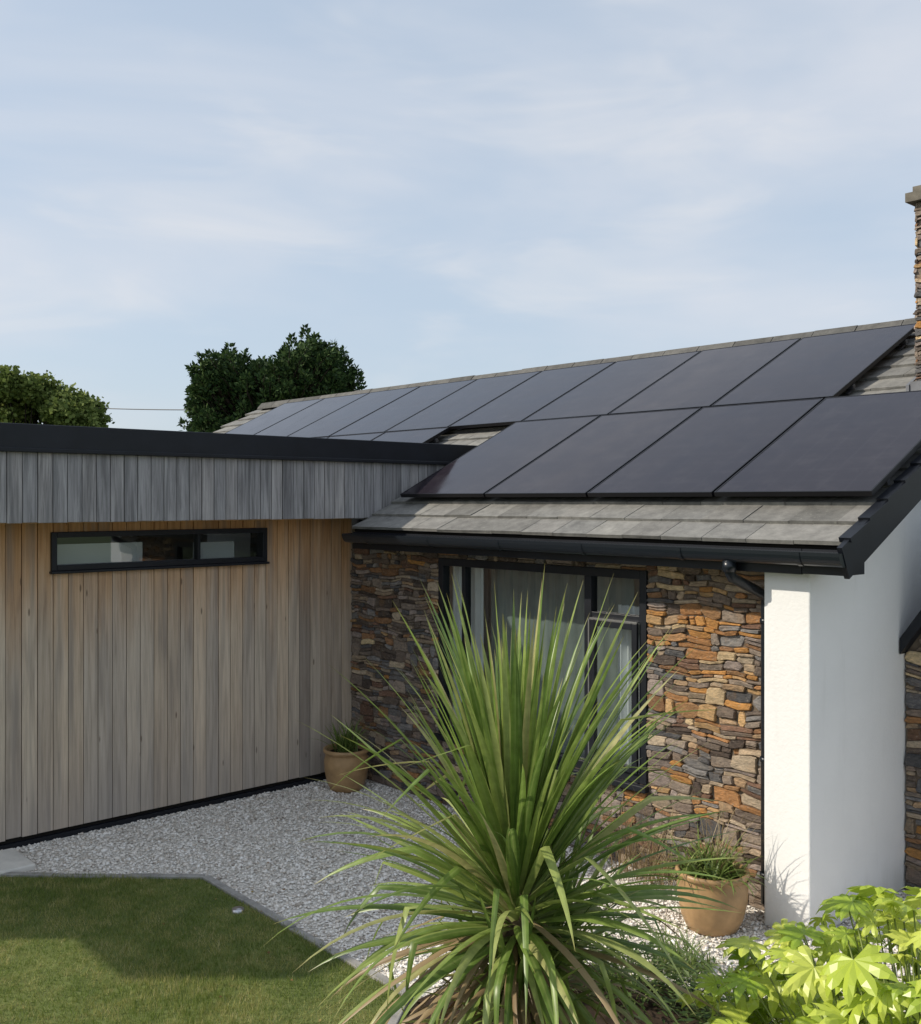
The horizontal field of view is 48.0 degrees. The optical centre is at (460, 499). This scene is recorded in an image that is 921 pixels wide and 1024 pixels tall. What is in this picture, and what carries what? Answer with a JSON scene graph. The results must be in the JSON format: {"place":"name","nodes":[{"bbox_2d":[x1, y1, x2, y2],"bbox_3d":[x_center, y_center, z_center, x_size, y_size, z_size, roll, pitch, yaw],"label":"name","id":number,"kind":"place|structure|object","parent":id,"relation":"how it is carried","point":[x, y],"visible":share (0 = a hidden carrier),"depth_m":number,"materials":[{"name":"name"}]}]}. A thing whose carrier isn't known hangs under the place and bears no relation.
{"place":"outdoors","nodes":[
{"label":"outdoors","id":0,"kind":"place"},
{"bbox_2d":[0,871,401,1023],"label":"lawn","id":1,"kind":"structure","parent":0,"point":[263,978],"depth_m":5.99,"materials":[{"name":"green plant"}]},
{"bbox_2d":[232,906,243,913],"bbox_3d":[-1.452,2.675,6.752,0.080,0.030,0.080,0,0,-42],"label":"garden spotlight","id":2,"kind":"object","parent":1,"relation":"on","point":[237,909],"visible":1,"depth_m":6.73,"materials":[{"name":"silver metal"}]},
{"bbox_2d":[0,0,920,430],"label":"sky","id":3,"kind":"structure","parent":0,"point":[434,189],"materials":[{"name":"blue"}]},
{"label":"ground","id":4,"kind":"structure","parent":0,"visible":0},
{"bbox_2d":[0,364,114,427],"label":"broadleaf tree","id":5,"kind":"object","parent":4,"relation":"on","point":[30,397],"visible":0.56,"depth_m":32.87,"materials":[{"name":"green plant"}]},
{"bbox_2d":[0,422,475,849],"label":"timber clad extension","id":6,"kind":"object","parent":4,"relation":"on","point":[160,655],"visible":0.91,"depth_m":8.80,"materials":[{"name":"brown"}]},
{"bbox_2d":[49,528,269,573],"bbox_3d":[-2.532,0.421,8.888,1.995,0.332,0.125,0,0,-42],"label":"strip window frame","id":7,"kind":"structure","parent":6,"relation":"in","point":[261,558],"depth_m":8.82,"materials":[{"name":"metal"}]},
{"bbox_2d":[177,324,367,432],"bbox_3d":[-5.302,-1.176,30.003,5.373,7.777,4.490,0,0,13],"label":"broadleaf tree","id":8,"kind":"object","parent":4,"relation":"on","point":[230,386],"visible":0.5,"depth_m":28.65,"materials":[{"name":"green plant"}]},
{"bbox_2d":[2,779,920,1023],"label":"gravel","id":9,"kind":"structure","parent":4,"relation":"on","point":[328,929],"depth_m":7.65,"materials":[{"name":"grey gravel"}]},
{"bbox_2d":[0,848,35,874],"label":"paving slab","id":10,"kind":"structure","parent":9,"relation":"on","point":[12,860],"depth_m":7.57,"materials":[{"name":"concrete"}]},
{"bbox_2d":[0,872,411,1023],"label":"lawn edging","id":11,"kind":"object","parent":9,"relation":"on","point":[395,1018],"visible":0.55,"depth_m":6.86,"materials":[{"name":"concrete"}]},
{"bbox_2d":[85,790,404,1021],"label":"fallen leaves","id":12,"kind":"object","parent":9,"relation":"on","point":[261,910],"visible":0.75,"depth_m":7.09,"materials":[{"name":"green plant"}]},
{"bbox_2d":[318,718,369,792],"bbox_3d":[-1.049,2.344,9.682,0.641,0.700,0.661,0,0,-42],"label":"potted plant","id":13,"kind":"object","parent":9,"relation":"on","point":[338,760],"visible":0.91,"depth_m":9.52,"materials":[{"name":"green plant"}]},
{"bbox_2d":[589,779,714,890],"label":"ornamental grass","id":14,"kind":"object","parent":9,"relation":"on","point":[630,848],"depth_m":7.28,"materials":[{"name":"plant"}]},
{"bbox_2d":[640,922,731,981],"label":"ornamental grass","id":15,"kind":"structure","parent":9,"relation":"on","point":[693,960],"depth_m":5.93,"materials":[{"name":"green plant"}]},
{"bbox_2d":[650,796,770,936],"bbox_3d":[1.590,2.300,6.518,0.861,0.787,0.879,0,0,-42],"label":"potted plant","id":16,"kind":"object","parent":9,"relation":"on","point":[733,892],"visible":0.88,"depth_m":6.39,"materials":[{"name":"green plant"}]},
{"bbox_2d":[207,185,920,940],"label":"stone bungalow","id":17,"kind":"object","parent":4,"relation":"on","point":[795,621],"visible":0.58,"depth_m":7.16,"materials":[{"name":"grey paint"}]},
{"bbox_2d":[226,398,324,434],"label":"solar panel","id":18,"kind":"object","parent":17,"relation":"attached to","point":[268,418],"visible":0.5,"depth_m":16.02,"materials":[{"name":"black glass"}]},
{"bbox_2d":[254,393,367,435],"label":"solar panel","id":19,"kind":"object","parent":17,"relation":"attached to","point":[299,420],"visible":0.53,"depth_m":15.12,"materials":[{"name":"black glass"}]},
{"bbox_2d":[289,386,419,437],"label":"solar panel","id":20,"kind":"object","parent":17,"relation":"attached to","point":[347,415],"visible":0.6,"depth_m":14.20,"materials":[{"name":"black glass"}]},
{"bbox_2d":[328,432,384,439],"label":"solar panel","id":21,"kind":"object","parent":17,"relation":"attached to","point":[370,436],"visible":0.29,"depth_m":12.60,"materials":[{"name":"black glass"}]},
{"bbox_2d":[329,379,476,436],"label":"solar panel","id":22,"kind":"object","parent":17,"relation":"attached to","point":[399,410],"visible":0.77,"depth_m":13.33,"materials":[{"name":"black glass"}]},
{"bbox_2d":[373,427,449,442],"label":"solar panel","id":23,"kind":"object","parent":17,"relation":"attached to","point":[423,436],"visible":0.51,"depth_m":11.72,"materials":[{"name":"black glass"}]},
{"bbox_2d":[385,371,541,431],"bbox_3d":[0.046,-1.183,12.526,1.560,0.787,1.130,0,0,-42],"label":"solar panel","id":24,"kind":"object","parent":17,"relation":"attached to","point":[458,405],"visible":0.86,"depth_m":12.47,"materials":[{"name":"black glass"}]},
{"bbox_2d":[400,415,599,496],"bbox_3d":[0.390,-0.418,9.825,1.560,0.787,1.130,0,0,-42],"label":"solar panel","id":25,"kind":"object","parent":17,"relation":"attached to","point":[482,469],"visible":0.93,"depth_m":9.75,"materials":[{"name":"black glass"}]},
{"bbox_2d":[449,361,615,428],"bbox_3d":[0.820,-1.183,11.675,1.560,0.787,1.130,0,0,-42],"label":"solar panel","id":26,"kind":"object","parent":17,"relation":"attached to","point":[530,396],"visible":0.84,"depth_m":11.60,"materials":[{"name":"black glass"}]},
{"bbox_2d":[438,558,647,784],"bbox_3d":[0.604,1.293,8.385,0.080,1.555,2.297,0,0,-42],"label":"window frame","id":27,"kind":"structure","parent":17,"relation":"in","point":[590,574],"depth_m":7.95,"materials":[{"name":"metal"}]},
{"bbox_2d":[485,408,700,496],"bbox_3d":[1.163,-0.417,8.974,1.560,0.787,1.130,0,0,-42],"label":"solar panel","id":28,"kind":"object","parent":17,"relation":"attached to","point":[584,461],"visible":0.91,"depth_m":8.89,"materials":[{"name":"black glass"}]},
{"bbox_2d":[523,351,700,420],"bbox_3d":[1.593,-1.182,10.824,1.560,0.787,1.130,0,0,-42],"label":"solar panel","id":29,"kind":"object","parent":17,"relation":"attached to","point":[611,388],"visible":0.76,"depth_m":10.77,"materials":[{"name":"black glass"}]},
{"bbox_2d":[609,338,800,414],"bbox_3d":[2.366,-1.183,9.973,1.560,0.787,1.130,0,0,-42],"label":"solar panel","id":30,"kind":"object","parent":17,"relation":"attached to","point":[705,378],"visible":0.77,"depth_m":9.91,"materials":[{"name":"black glass"}]},
{"bbox_2d":[587,398,823,496],"bbox_3d":[1.937,-0.417,8.123,1.560,0.787,1.130,0,0,-42],"label":"solar panel","id":31,"kind":"object","parent":17,"relation":"attached to","point":[706,451],"visible":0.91,"depth_m":8.03,"materials":[{"name":"black glass"}]},
{"bbox_2d":[711,323,915,406],"bbox_3d":[3.140,-1.184,9.122,1.560,0.787,1.130,0,0,-42],"label":"solar panel","id":32,"kind":"object","parent":17,"relation":"attached to","point":[827,366],"visible":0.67,"depth_m":9.04,"materials":[{"name":"black glass"}]},
{"bbox_2d":[714,390,920,496],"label":"solar panel","id":33,"kind":"object","parent":17,"relation":"attached to","point":[863,445],"visible":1,"depth_m":7.15,"materials":[{"name":"black glass"}]},
{"bbox_2d":[404,964,769,1023],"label":"garden bed","id":34,"kind":"object","parent":4,"relation":"on","point":[652,1011],"visible":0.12,"depth_m":5.25,"materials":[{"name":"soil"}]},
{"bbox_2d":[261,566,757,1023],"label":"cordyline palm","id":35,"kind":"object","parent":34,"relation":"on","point":[501,871],"visible":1,"depth_m":3.54,"materials":[{"name":"green plant"}]},
{"bbox_2d":[569,923,705,1023],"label":"garden shrub","id":36,"kind":"object","parent":34,"relation":"on","point":[655,982],"visible":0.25,"depth_m":5.38,"materials":[{"name":"green plant"}]},
{"bbox_2d":[657,956,784,1023],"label":"garden shrub","id":37,"kind":"object","parent":34,"relation":"on","point":[706,1014],"visible":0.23,"depth_m":5.15,"materials":[{"name":"green plant"}]},
{"bbox_2d":[674,885,920,1023],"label":"fatsia shrub","id":38,"kind":"object","parent":34,"relation":"on","point":[803,988],"visible":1,"depth_m":3.25,"materials":[{"name":"green plant"}]},
{"bbox_3d":[-14.588,-0.300,35.475,0.240,6.000,0.500,0,0,-42],"label":"utility pole","id":39,"kind":"object","parent":4,"relation":"on","visible":0},
{"bbox_2d":[94,408,184,409],"bbox_3d":[-9.704,-3.000,33.225,10.755,0.528,0.032,0,0,25],"label":"overhead cable","id":40,"kind":"object","parent":39,"relation":"attached to","point":[144,409],"visible":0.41,"depth_m":33.42,"materials":[{"name":"metal"}]}
]}

